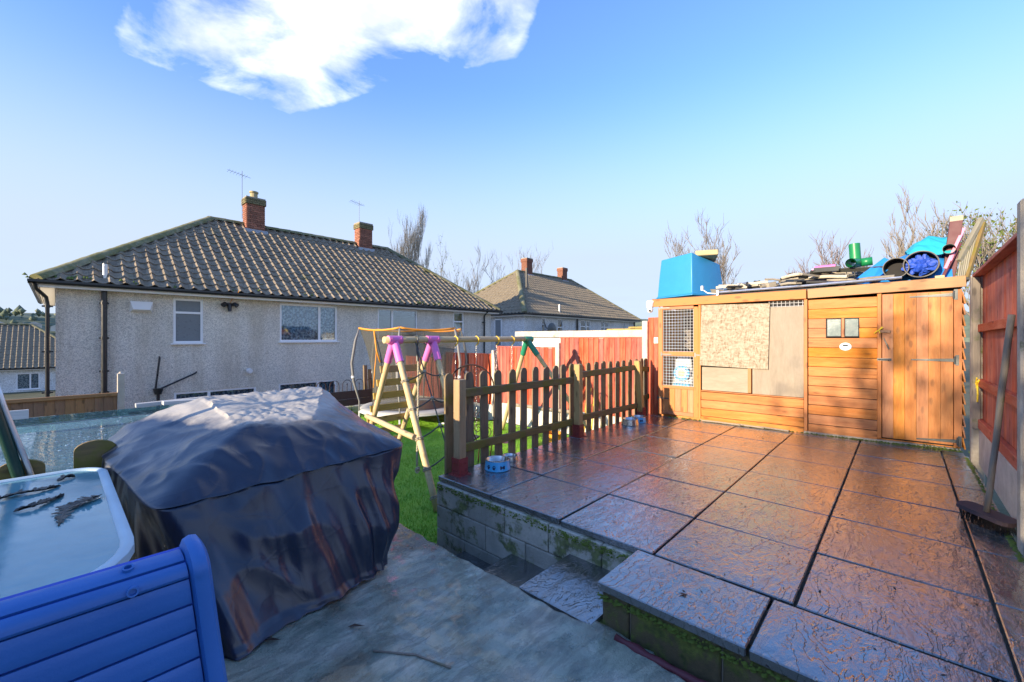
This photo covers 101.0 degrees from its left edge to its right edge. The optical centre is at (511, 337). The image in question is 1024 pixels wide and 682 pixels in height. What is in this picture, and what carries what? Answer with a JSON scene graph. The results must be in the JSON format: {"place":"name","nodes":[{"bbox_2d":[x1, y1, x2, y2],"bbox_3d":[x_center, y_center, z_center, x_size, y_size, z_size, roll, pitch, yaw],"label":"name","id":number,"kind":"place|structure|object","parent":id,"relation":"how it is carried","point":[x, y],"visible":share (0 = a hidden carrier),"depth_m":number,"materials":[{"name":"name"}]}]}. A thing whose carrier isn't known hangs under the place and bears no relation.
{"place":"outdoors","nodes":[
{"label":"outdoors","id":0,"kind":"place"},
{"bbox_2d":[22,169,502,419],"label":"house","id":1,"kind":"structure","parent":0,"point":[212,305],"depth_m":12.35,"materials":[{"name":"concrete"}]},
{"bbox_2d":[171,298,205,344],"bbox_3d":[-8.591,-0.436,11.201,0.137,1.208,0.741,0,0,43],"label":"window","id":2,"kind":"structure","parent":1,"relation":"in","point":[187,313],"depth_m":11.22,"materials":[{"name":"white plastic"}]},
{"bbox_2d":[174,387,255,404],"bbox_3d":[-8.189,1.952,11.713,0.242,1.063,2.010,0,0,43],"label":"window","id":3,"kind":"structure","parent":1,"relation":"in","point":[231,391],"depth_m":11.70,"materials":[{"name":"white plastic"}]},
{"bbox_2d":[279,379,335,392],"bbox_3d":[-6.530,1.932,13.509,0.242,1.103,1.880,0,0,43],"label":"window","id":4,"kind":"structure","parent":1,"relation":"in","point":[330,388],"depth_m":13.67,"materials":[{"name":"white plastic"}]},
{"bbox_2d":[278,303,338,342],"bbox_3d":[-6.508,-0.458,13.532,0.242,1.203,1.877,0,0,43],"label":"window","id":5,"kind":"structure","parent":1,"relation":"in","point":[299,323],"depth_m":13.56,"materials":[{"name":"white plastic"}]},
{"bbox_2d":[378,308,416,328],"bbox_3d":[-4.279,-0.468,15.868,0.137,1.223,1.800,0,0,43],"label":"window","id":6,"kind":"structure","parent":1,"relation":"in","point":[392,310],"depth_m":15.70,"materials":[{"name":"white plastic"}]},
{"bbox_2d":[453,312,463,334],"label":"window","id":7,"kind":"structure","parent":1,"relation":"in","point":[462,321],"depth_m":18.20,"materials":[{"name":"white plastic"}]},
{"bbox_2d":[345,404,363,414],"bbox_3d":[-3.934,1.820,10.661,0.450,0.270,1.320,0,0,43],"label":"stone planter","id":8,"kind":"object","parent":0,"point":[353,408],"visible":0.2,"depth_m":10.41,"materials":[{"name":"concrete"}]},
{"bbox_2d":[224,523,685,681],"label":"concrete floor","id":9,"kind":"structure","parent":0,"point":[465,620],"depth_m":2.10,"materials":[{"name":"concrete"}]},
{"bbox_2d":[0,405,25,477],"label":"metal pole","id":10,"kind":"object","parent":9,"relation":"on","point":[12,457],"visible":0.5,"depth_m":2.34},
{"bbox_2d":[0,386,34,475],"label":"metal pole","id":11,"kind":"object","parent":9,"relation":"on","point":[19,444],"visible":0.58,"depth_m":2.37,"materials":[{"name":"metal"}]},
{"bbox_2d":[0,439,115,479],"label":"paling row","id":12,"kind":"object","parent":9,"relation":"on","point":[88,453],"visible":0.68,"depth_m":2.60,"materials":[{"name":"wood"}]},
{"bbox_2d":[0,467,134,597],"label":"garden table","id":13,"kind":"object","parent":9,"relation":"on","point":[39,547],"visible":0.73,"depth_m":1.68,"materials":[{"name":"white plastic"}]},
{"bbox_2d":[0,485,60,498],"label":"dead leaf","id":14,"kind":"object","parent":13,"relation":"on","point":[34,489],"visible":1,"depth_m":2.10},
{"bbox_2d":[13,493,63,511],"bbox_3d":[-2.173,0.759,1.968,0.066,0.027,0.223,0,0,-2],"label":"dead leaf","id":15,"kind":"object","parent":13,"relation":"on","point":[40,501],"visible":1,"depth_m":1.93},
{"bbox_2d":[51,494,100,525],"bbox_3d":[-1.975,0.760,1.871,0.120,0.025,0.358,0,0,-21],"label":"dead leaf","id":16,"kind":"object","parent":13,"relation":"on","point":[68,506],"visible":1,"depth_m":1.90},
{"bbox_2d":[0,534,227,681],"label":"garden chair","id":17,"kind":"object","parent":9,"relation":"on","point":[152,618],"visible":1,"depth_m":1.12,"materials":[{"name":"blue plastic"}]},
{"bbox_2d":[101,386,402,660],"bbox_3d":[-1.662,0.953,2.902,1.914,1.060,1.719,0,0,43],"label":"furniture cover","id":18,"kind":"object","parent":9,"relation":"on","point":[283,506],"visible":0.89,"depth_m":2.42,"materials":[{"name":"plastic"}]},
{"bbox_2d":[373,650,450,668],"bbox_3d":[-0.467,1.494,1.976,0.397,0.013,0.037,0,0,14],"label":"stick","id":19,"kind":"object","parent":9,"relation":"on","point":[417,655],"visible":1,"depth_m":1.99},
{"bbox_2d":[437,481,632,570],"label":"block wall","id":20,"kind":"structure","parent":9,"relation":"on","point":[466,527],"depth_m":3.37,"materials":[{"name":"concrete"}]},
{"bbox_2d":[614,633,706,681],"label":"plastic strip","id":21,"kind":"object","parent":9,"relation":"on","point":[659,661],"visible":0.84,"depth_m":1.95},
{"bbox_2d":[600,592,795,681],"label":"block wall","id":22,"kind":"structure","parent":9,"relation":"on","point":[702,663],"depth_m":1.97,"materials":[{"name":"concrete"}]},
{"bbox_2d":[360,414,568,542],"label":"lawn","id":23,"kind":"structure","parent":0,"point":[418,490],"depth_m":6.20,"materials":[{"name":"plant"}]},
{"bbox_2d":[350,326,467,423],"bbox_3d":[-2.340,0.859,9.992,2.750,2.201,2.699,0,0,43],"label":"trampoline","id":24,"kind":"object","parent":23,"relation":"on","point":[376,347],"visible":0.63,"depth_m":9.22,"materials":[{"name":"yellow plastic"}]},
{"bbox_2d":[452,364,493,463],"bbox_3d":[-0.597,1.171,6.161,0.680,1.580,0.022,0,0,0],"label":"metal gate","id":25,"kind":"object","parent":23,"relation":"on","point":[470,365],"visible":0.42,"depth_m":6.16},
{"bbox_2d":[364,336,591,512],"bbox_3d":[-0.483,0.976,6.919,2.466,2.016,3.727,0,0,43],"label":"swing set","id":26,"kind":"object","parent":23,"relation":"on","point":[395,351],"visible":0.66,"depth_m":6.04,"materials":[{"name":"beige wood"}]},
{"bbox_2d":[413,335,419,472],"bbox_3d":[-1.337,0.921,5.892,0.140,1.918,0.080,0,0,43],"label":"climbing rope","id":27,"kind":"object","parent":26,"relation":"hanging from","point":[417,469],"visible":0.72,"depth_m":5.86,"materials":[{"name":"fabric"}]},
{"bbox_2d":[401,342,444,500],"bbox_3d":[-0.988,1.010,5.423,0.710,1.908,1.156,0,0,-39],"label":"climbing net","id":28,"kind":"object","parent":26,"relation":"attached to","point":[432,399],"visible":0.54,"depth_m":5.42,"materials":[{"name":"fabric"}]},
{"bbox_2d":[455,335,479,439],"bbox_3d":[-0.717,0.791,6.592,0.160,1.659,0.457,0,0,43],"label":"swing","id":29,"kind":"object","parent":26,"relation":"hanging from","point":[477,436],"visible":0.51,"depth_m":6.70,"materials":[{"name":"silver metal"}]},
{"bbox_2d":[549,431,560,442],"bbox_3d":[0.787,1.860,7.851,0.340,0.200,0.340,0,0,43],"label":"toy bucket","id":30,"kind":"object","parent":23,"relation":"on","point":[550,436],"visible":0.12,"depth_m":7.72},
{"bbox_2d":[451,317,667,433],"bbox_3d":[-0.261,0.850,9.936,7.990,2.420,0.110,0,0,43],"label":"fence","id":31,"kind":"object","parent":23,"relation":"on","point":[567,351],"visible":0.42,"depth_m":8.53,"materials":[{"name":"wood"}]},
{"bbox_2d":[0,312,969,341],"bbox_3d":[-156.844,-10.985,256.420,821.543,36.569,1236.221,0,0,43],"label":"hill","id":32,"kind":"structure","parent":0,"point":[27,316],"depth_m":407.81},
{"bbox_2d":[0,305,54,326],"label":"woodland","id":33,"kind":"object","parent":32,"relation":"on","point":[6,312],"visible":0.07,"depth_m":396.74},
{"bbox_2d":[3,342,1016,541],"bbox_3d":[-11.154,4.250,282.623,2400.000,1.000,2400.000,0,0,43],"label":"ground","id":34,"kind":"structure","parent":0,"point":[1002,509],"depth_m":26.16,"materials":[{"name":"concrete"}]},
{"bbox_2d":[0,323,54,392],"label":"house","id":35,"kind":"structure","parent":34,"relation":"on","point":[22,359],"depth_m":30.04,"materials":[{"name":"concrete"}]},
{"bbox_2d":[15,373,39,390],"bbox_3d":[-33.979,3.041,29.629,0.242,1.183,1.200,0,0,43],"label":"window","id":36,"kind":"structure","parent":35,"relation":"in","point":[29,381],"depth_m":29.65,"materials":[{"name":"white plastic"}]},
{"bbox_2d":[5,372,124,426],"bbox_3d":[-9.472,1.823,5.957,0.100,2.355,5.906,0,0,43],"label":"fence","id":37,"kind":"object","parent":34,"relation":"on","point":[69,406],"visible":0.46,"depth_m":7.61,"materials":[{"name":"wood"}]},
{"bbox_2d":[363,365,372,396],"bbox_3d":[-3.875,1.440,12.383,0.169,1.327,1.030,0,0,43],"label":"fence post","id":38,"kind":"object","parent":34,"relation":"on","point":[365,379],"visible":0.24,"depth_m":12.07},
{"bbox_2d":[388,201,432,268],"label":"bare tree","id":39,"kind":"object","parent":34,"relation":"on","point":[413,239],"visible":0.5,"depth_m":45.84,"materials":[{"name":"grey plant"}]},
{"bbox_2d":[424,234,470,287],"bbox_3d":[-6.966,-2.732,38.833,5.943,13.564,6.294,0,0,43],"label":"bare tree","id":40,"kind":"object","parent":34,"relation":"on","point":[452,264],"visible":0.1,"depth_m":37.96,"materials":[{"name":"brown plant"}]},
{"bbox_2d":[442,246,489,292],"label":"bare tree","id":41,"kind":"object","parent":34,"relation":"on","point":[469,286],"visible":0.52,"depth_m":41.90,"materials":[{"name":"brown plant"}]},
{"bbox_2d":[484,244,552,285],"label":"bare tree","id":42,"kind":"object","parent":34,"relation":"on","point":[518,265],"visible":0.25,"depth_m":51.99,"materials":[{"name":"brown plant"}]},
{"bbox_2d":[515,330,641,346],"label":"garage","id":43,"kind":"structure","parent":34,"relation":"on","point":[546,338],"depth_m":12.64,"materials":[{"name":"white plastic"}]},
{"bbox_2d":[607,327,641,329],"bbox_3d":[3.745,-0.242,10.904,3.300,0.120,0.240,0,0,43],"label":"timber stack","id":44,"kind":"object","parent":43,"relation":"on","point":[635,328],"visible":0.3,"depth_m":11.32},
{"bbox_2d":[664,207,741,284],"bbox_3d":[12.194,-2.826,27.147,4.792,10.852,6.260,0,0,21],"label":"bare tree","id":45,"kind":"object","parent":34,"relation":"on","point":[722,268],"visible":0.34,"depth_m":26.39,"materials":[{"name":"brown plant"}]},
{"bbox_2d":[785,230,873,273],"bbox_3d":[17.118,-1.480,23.641,5.150,8.160,5.566,0,0,34],"label":"bare tree","id":46,"kind":"object","parent":34,"relation":"on","point":[826,261],"visible":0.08,"depth_m":22.29,"materials":[{"name":"brown plant"}]},
{"bbox_2d":[880,186,970,294],"bbox_3d":[19.455,-2.460,20.253,2.979,10.121,5.195,0,0,31],"label":"bare tree","id":47,"kind":"object","parent":34,"relation":"on","point":[901,249],"visible":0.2,"depth_m":19.68,"materials":[{"name":"brown plant"}]},
{"bbox_2d":[929,201,1016,315],"bbox_3d":[19.851,-1.639,17.642,4.892,8.477,6.977,0,0,43],"label":"bare tree","id":48,"kind":"object","parent":34,"relation":"on","point":[988,250],"visible":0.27,"depth_m":16.63,"materials":[{"name":"brown plant"}]},
{"bbox_2d":[0,0,1023,318],"label":"sky","id":49,"kind":"structure","parent":0,"point":[582,128],"materials":[{"name":"blue"}]},
{"bbox_2d":[473,257,641,353],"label":"house","id":50,"kind":"structure","parent":0,"point":[525,298],"depth_m":26.76,"materials":[{"name":"concrete"}]},
{"bbox_2d":[495,319,501,345],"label":"window","id":51,"kind":"structure","parent":50,"relation":"in","point":[498,322],"depth_m":24.14,"materials":[{"name":"glass"}]},
{"bbox_2d":[544,322,555,330],"bbox_3d":[2.259,-0.472,23.922,0.678,0.870,0.881,0,0,-10],"label":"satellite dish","id":52,"kind":"object","parent":50,"relation":"attached to","point":[551,326],"visible":0.65,"depth_m":23.83,"materials":[{"name":"metal"}]},
{"bbox_2d":[581,320,589,330],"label":"window","id":53,"kind":"structure","parent":50,"relation":"in","point":[585,324],"depth_m":27.52,"materials":[{"name":"glass"}]},
{"bbox_2d":[601,321,608,329],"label":"window","id":54,"kind":"structure","parent":50,"relation":"in","point":[604,325],"depth_m":29.21,"materials":[{"name":"glass"}]},
{"bbox_2d":[423,426,1019,675],"bbox_3d":[1.997,1.295,4.084,3.587,0.004,4.697,0,0,43],"label":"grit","id":55,"kind":"object","parent":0,"point":[783,546],"visible":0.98,"depth_m":2.83,"materials":[{"name":"brown stone"}]},
{"bbox_2d":[439,413,1023,681],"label":"patio","id":56,"kind":"structure","parent":0,"point":[768,621],"depth_m":2.70,"materials":[{"name":"stone"}]},
{"bbox_2d":[485,455,509,472],"bbox_3d":[-0.145,1.248,4.198,0.258,0.102,0.258,0,0,43],"label":"dog bowl","id":57,"kind":"object","parent":56,"relation":"on","point":[497,463],"visible":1,"depth_m":4.11,"materials":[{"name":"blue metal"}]},
{"bbox_2d":[503,453,517,462],"bbox_3d":[-0.021,1.270,4.486,0.175,0.057,0.175,0,0,43],"label":"dog bowl","id":58,"kind":"object","parent":56,"relation":"on","point":[513,457],"visible":0.62,"depth_m":4.47,"materials":[{"name":"silver metal"}]},
{"bbox_2d":[455,551,609,624],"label":"garden steps","id":59,"kind":"structure","parent":56,"relation":"on","point":[567,585],"depth_m":2.62,"materials":[{"name":"stone"}]},
{"bbox_2d":[444,358,649,477],"bbox_3d":[0.911,0.858,5.655,0.229,1.035,4.462,0,0,42],"label":"picket fence","id":60,"kind":"object","parent":56,"relation":"on","point":[461,445],"visible":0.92,"depth_m":5.02,"materials":[{"name":"brown wood"}]},
{"bbox_2d":[621,417,638,425],"bbox_3d":[1.774,1.253,6.340,0.258,0.092,0.258,0,0,43],"label":"dog bowl","id":61,"kind":"object","parent":56,"relation":"on","point":[629,421],"visible":1,"depth_m":6.25,"materials":[{"name":"silver metal"}]},
{"bbox_2d":[631,415,645,422],"bbox_3d":[1.957,1.253,6.538,0.237,0.092,0.237,0,0,43],"label":"dog bowl","id":62,"kind":"object","parent":56,"relation":"on","point":[641,418],"visible":0.74,"depth_m":6.45,"materials":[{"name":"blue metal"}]},
{"bbox_2d":[701,420,740,425],"bbox_3d":[3.172,1.285,6.416,0.551,0.027,0.024,0,0,42],"label":"stick","id":63,"kind":"object","parent":56,"relation":"on","point":[722,422],"visible":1,"depth_m":6.39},
{"bbox_2d":[436,416,1023,681],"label":"moss","id":64,"kind":"object","parent":56,"relation":"on","point":[753,669],"visible":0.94,"depth_m":2.58,"materials":[{"name":"plant"}]},
{"bbox_2d":[652,275,968,451],"bbox_3d":[4.456,0.322,6.760,3.660,2.058,2.168,0,0,40],"label":"cabin","id":65,"kind":"object","parent":56,"relation":"on","point":[779,359],"visible":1,"depth_m":5.61,"materials":[{"name":"wood"}]},
{"bbox_2d":[646,301,653,312],"bbox_3d":[2.345,-0.527,7.147,0.130,0.205,0.172,0,0,43],"label":"security camera","id":66,"kind":"object","parent":65,"relation":"attached to","point":[649,305],"visible":0.98,"depth_m":7.09,"materials":[{"name":"white plastic"}]},
{"bbox_2d":[672,357,692,386],"bbox_3d":[2.864,0.790,7.046,0.380,0.940,0.229,0,0,43],"label":"feed sack","id":67,"kind":"object","parent":65,"relation":"on","point":[678,372],"visible":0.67,"depth_m":6.98,"materials":[{"name":"white plastic"}]},
{"bbox_2d":[682,316,692,364],"bbox_3d":[3.212,0.425,7.481,0.550,1.650,0.541,0,0,43],"label":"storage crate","id":68,"kind":"object","parent":65,"relation":"in","point":[687,322],"visible":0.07,"depth_m":7.78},
{"bbox_2d":[683,329,691,350],"bbox_3d":[2.881,0.030,6.936,0.151,0.357,0.042,0,0,43],"label":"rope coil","id":69,"kind":"object","parent":65,"relation":"hanging from","point":[689,335],"visible":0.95,"depth_m":6.91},
{"bbox_2d":[656,253,722,298],"bbox_3d":[3.061,-1.034,7.261,0.780,0.699,0.800,0,0,-25],"label":"water tank","id":70,"kind":"object","parent":65,"relation":"on","point":[688,275],"visible":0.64,"depth_m":6.97,"materials":[{"name":"blue plastic"}]},
{"bbox_2d":[695,249,717,261],"bbox_3d":[3.224,-1.360,7.023,0.340,0.139,0.424,0,0,20],"label":"stone slab","id":71,"kind":"object","parent":70,"relation":"on","point":[711,255],"depth_m":6.85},
{"bbox_2d":[719,276,901,293],"bbox_3d":[3.932,-0.715,5.786,2.081,0.076,0.046,0,0,40],"label":"metal tube","id":72,"kind":"object","parent":65,"relation":"on","point":[824,284],"visible":1,"depth_m":5.65,"materials":[{"name":"metal"}]},
{"bbox_2d":[787,284,851,288],"bbox_3d":[4.198,-0.732,6.262,1.750,0.095,1.000,0,0,40],"label":"plastic sheet","id":73,"kind":"object","parent":65,"relation":"on","point":[818,286],"visible":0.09,"depth_m":5.68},
{"bbox_2d":[827,278,849,280],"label":"plank","id":74,"kind":"object","parent":73,"relation":"on","point":[838,279],"visible":0.35,"depth_m":5.66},
{"bbox_2d":[808,275,847,278],"bbox_3d":[4.307,-0.831,5.756,0.050,0.089,0.445,0,0,-35],"label":"waste pipe","id":75,"kind":"object","parent":74,"relation":"on","point":[831,276],"visible":0.97,"depth_m":5.72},
{"bbox_2d":[799,273,838,278],"bbox_3d":[4.254,-0.856,5.840,0.718,0.025,0.055,3,17,-19],"label":"waste plank","id":76,"kind":"object","parent":75,"relation":"on","point":[814,275],"visible":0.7,"depth_m":5.76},
{"bbox_2d":[780,273,814,279],"bbox_3d":[4.046,-0.874,5.939,0.468,0.014,0.035,-8,-42,42],"label":"waste plank","id":77,"kind":"object","parent":76,"relation":"on","point":[795,277],"visible":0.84,"depth_m":5.97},
{"bbox_2d":[781,272,800,278],"bbox_3d":[3.932,-0.874,5.935,0.047,0.064,0.294,0,0,-14],"label":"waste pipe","id":78,"kind":"object","parent":77,"relation":"on","point":[790,275],"visible":0.97,"depth_m":5.92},
{"bbox_2d":[792,271,846,279],"bbox_3d":[4.357,-0.883,6.006,0.632,0.081,0.018,-4,36,44],"label":"waste plank","id":79,"kind":"object","parent":76,"relation":"on","point":[839,273],"visible":0.16,"depth_m":5.92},
{"bbox_2d":[809,270,831,273],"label":"waste plank","id":80,"kind":"object","parent":76,"relation":"on","point":[811,271],"visible":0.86,"depth_m":5.76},
{"bbox_2d":[813,266,839,272],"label":"waste plank","id":81,"kind":"object","parent":80,"relation":"on","point":[827,269],"visible":1,"depth_m":5.67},
{"bbox_2d":[836,266,882,272],"bbox_3d":[4.559,-0.901,5.540,0.476,0.060,0.018,1,43,26],"label":"waste plank","id":82,"kind":"object","parent":75,"relation":"on","point":[857,269],"visible":0.84,"depth_m":5.55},
{"bbox_2d":[845,258,861,267],"bbox_3d":[4.574,-1.002,5.622,0.374,0.163,0.120,0,0,-36],"label":"green pipe offcut","id":83,"kind":"object","parent":82,"relation":"on","point":[849,263],"visible":0.78,"depth_m":5.57,"materials":[{"name":"plastic"}]},
{"bbox_2d":[848,243,860,262],"bbox_3d":[4.619,-1.145,5.682,0.137,0.255,0.125,0,0,43],"label":"green pipe offcut","id":84,"kind":"object","parent":83,"relation":"on","point":[854,250],"visible":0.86,"depth_m":5.64,"materials":[{"name":"plastic"}]},
{"bbox_2d":[861,257,872,266],"bbox_3d":[4.711,-1.013,5.604,0.129,0.117,0.115,0,0,43],"label":"green pipe offcut","id":85,"kind":"object","parent":83,"relation":"on","point":[867,261],"visible":0.89,"depth_m":5.57,"materials":[{"name":"plastic"}]},
{"bbox_2d":[850,274,894,279],"bbox_3d":[4.541,-0.742,5.372,0.056,0.077,0.500,0,0,-39],"label":"plank","id":86,"kind":"object","parent":73,"relation":"on","point":[872,277],"visible":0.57,"depth_m":5.31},
{"bbox_2d":[816,284,848,287],"bbox_3d":[4.290,-0.699,5.658,0.059,0.078,0.408,0,0,-13],"label":"waste pipe","id":87,"kind":"object","parent":65,"relation":"on","point":[836,285],"visible":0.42,"depth_m":5.53,"materials":[{"name":"black plastic"}]},
{"bbox_2d":[802,280,838,284],"bbox_3d":[4.196,-0.745,5.705,0.060,0.129,0.473,0,0,-36],"label":"waste pipe","id":88,"kind":"object","parent":87,"relation":"on","point":[814,281],"visible":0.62,"depth_m":5.75,"materials":[{"name":"black plastic"}]},
{"bbox_2d":[826,318,840,336],"bbox_3d":[4.257,-0.136,5.580,0.167,0.252,0.020,0,0,40],"label":"window","id":89,"kind":"structure","parent":65,"relation":"in","point":[833,325],"depth_m":5.58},
{"bbox_2d":[839,343,851,350],"bbox_3d":[4.334,0.112,5.484,0.124,0.104,0.022,0,0,40],"label":"sign","id":90,"kind":"object","parent":65,"relation":"attached to","point":[845,346],"visible":1,"depth_m":5.48,"materials":[{"name":"white plastic"}]},
{"bbox_2d":[844,318,858,336],"bbox_3d":[4.396,-0.136,5.462,0.156,0.252,0.020,0,0,40],"label":"window","id":91,"kind":"structure","parent":65,"relation":"in","point":[851,325],"depth_m":5.46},
{"bbox_2d":[882,258,909,277],"bbox_3d":[5.033,-0.873,5.484,0.805,0.262,0.250,0,0,-43],"label":"black pipe","id":92,"kind":"object","parent":65,"relation":"on","point":[892,266],"visible":0.62,"depth_m":5.32,"materials":[{"name":"plastic"}]},
{"bbox_2d":[852,254,952,284],"bbox_3d":[5.033,-0.915,5.514,0.986,0.477,0.978,0,0,43],"label":"tarpaulin","id":93,"kind":"object","parent":65,"relation":"on","point":[940,271],"visible":0.09,"depth_m":5.25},
{"bbox_2d":[856,258,888,278],"bbox_3d":[4.667,-0.878,5.414,0.576,0.333,0.136,0,0,0],"label":"plastic board","id":94,"kind":"object","parent":93,"relation":"on","point":[870,272],"visible":0.64,"depth_m":5.45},
{"bbox_2d":[905,236,951,254],"bbox_3d":[5.346,-1.172,5.421,0.437,0.340,0.592,0,0,43],"label":"tarpaulin","id":95,"kind":"object","parent":93,"relation":"on","point":[934,244],"visible":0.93,"depth_m":5.30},
{"bbox_2d":[877,289,961,446],"bbox_3d":[4.856,0.343,5.055,0.731,1.805,0.074,0,0,40],"label":"door","id":96,"kind":"structure","parent":65,"relation":"in","point":[917,359],"depth_m":5.05,"materials":[{"name":"wood"}]},
{"bbox_2d":[903,250,939,277],"bbox_3d":[5.190,-0.893,5.325,0.806,0.331,0.320,0,0,-43],"label":"black pipe","id":97,"kind":"object","parent":65,"relation":"on","point":[930,254],"visible":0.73,"depth_m":5.11,"materials":[{"name":"plastic"}]},
{"bbox_2d":[901,254,937,275],"bbox_3d":[4.959,-0.890,5.130,0.340,0.276,0.185,0,0,43],"label":"fabric","id":98,"kind":"object","parent":97,"relation":"in","point":[920,265],"visible":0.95,"depth_m":5.08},
{"bbox_2d":[942,243,961,274],"bbox_3d":[5.240,-0.914,5.037,0.020,0.503,0.030,32,-3,-42],"label":"stake","id":99,"kind":"object","parent":65,"relation":"on","point":[956,252],"visible":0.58,"depth_m":5.03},
{"bbox_2d":[944,228,965,268],"bbox_3d":[5.293,-1.071,5.045,0.020,0.550,0.030,29,-4,-43],"label":"stake","id":100,"kind":"object","parent":99,"relation":"on","point":[953,250],"visible":1,"depth_m":5.04,"materials":[{"name":"white plastic"}]},
{"bbox_2d":[943,215,962,276],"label":"beam","id":101,"kind":"structure","parent":65,"relation":"on","point":[955,227],"depth_m":5.08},
{"bbox_2d":[956,217,986,280],"bbox_3d":[5.460,-1.064,5.065,0.604,0.806,0.107,0,0,-20],"label":"pallet","id":102,"kind":"object","parent":65,"relation":"on","point":[967,256],"visible":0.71,"depth_m":5.07,"materials":[{"name":"wood"}]},
{"bbox_2d":[913,443,969,452],"bbox_3d":[4.946,1.273,4.899,0.441,0.054,0.296,0,0,12],"label":"weed patch","id":103,"kind":"object","parent":56,"relation":"on","point":[933,447],"visible":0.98,"depth_m":4.92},
{"bbox_2d":[956,314,1016,536],"bbox_3d":[3.275,0.573,2.877,0.178,1.452,0.378,0,0,0],"label":"broom","id":104,"kind":"object","parent":56,"relation":"on","point":[990,518],"visible":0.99,"depth_m":2.82,"materials":[{"name":"black plastic"}]},
{"bbox_2d":[970,198,1023,554],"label":"fence","id":105,"kind":"object","parent":56,"relation":"on","point":[996,288],"visible":0.81,"depth_m":3.49,"materials":[{"name":"wood"}]},
{"bbox_3d":[3.485,-0.797,6.572,0.406,0.107,0.262,0,0,43],"label":"waste pipe","id":106,"kind":"object","parent":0,"visible":0},
{"bbox_2d":[716,280,767,288],"bbox_3d":[3.529,-0.821,6.493,0.708,0.038,0.020,-4,2,31],"label":"waste plank","id":107,"kind":"object","parent":106,"relation":"on","point":[750,283],"visible":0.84,"depth_m":6.41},
{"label":"concrete base","id":108,"kind":"structure","parent":0,"visible":0},
{"bbox_2d":[0,405,163,472],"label":"swimming pool","id":109,"kind":"object","parent":108,"relation":"on","point":[52,446],"visible":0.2,"depth_m":5.02,"materials":[{"name":"liquid"}]},
{"bbox_2d":[10,409,28,419],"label":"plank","id":110,"kind":"object","parent":109,"relation":"on","point":[19,414],"visible":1,"depth_m":5.07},
{"bbox_2d":[135,396,203,407],"bbox_3d":[-5.052,0.951,6.321,0.110,0.056,0.885,0,1,43],"label":"plank","id":111,"kind":"object","parent":109,"relation":"on","point":[148,404],"visible":0.54,"depth_m":6.09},
{"bbox_2d":[162,398,197,404],"bbox_3d":[-4.655,0.920,6.161,0.160,0.050,0.696,0,-2,43],"label":"plank","id":112,"kind":"object","parent":109,"relation":"on","point":[171,402],"visible":0.48,"depth_m":5.97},
{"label":"garden terrace","id":113,"kind":"structure","parent":0,"visible":0},
{"bbox_2d":[129,389,372,414],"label":"wall","id":114,"kind":"structure","parent":113,"relation":"on","point":[349,396],"depth_m":11.26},
{"bbox_2d":[316,378,371,391],"bbox_3d":[-3.592,1.276,12.129,0.040,0.329,3.997,0,0,43],"label":"hoop edging","id":115,"kind":"object","parent":114,"relation":"on","point":[347,384],"visible":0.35,"depth_m":11.34,"materials":[{"name":"black metal"}]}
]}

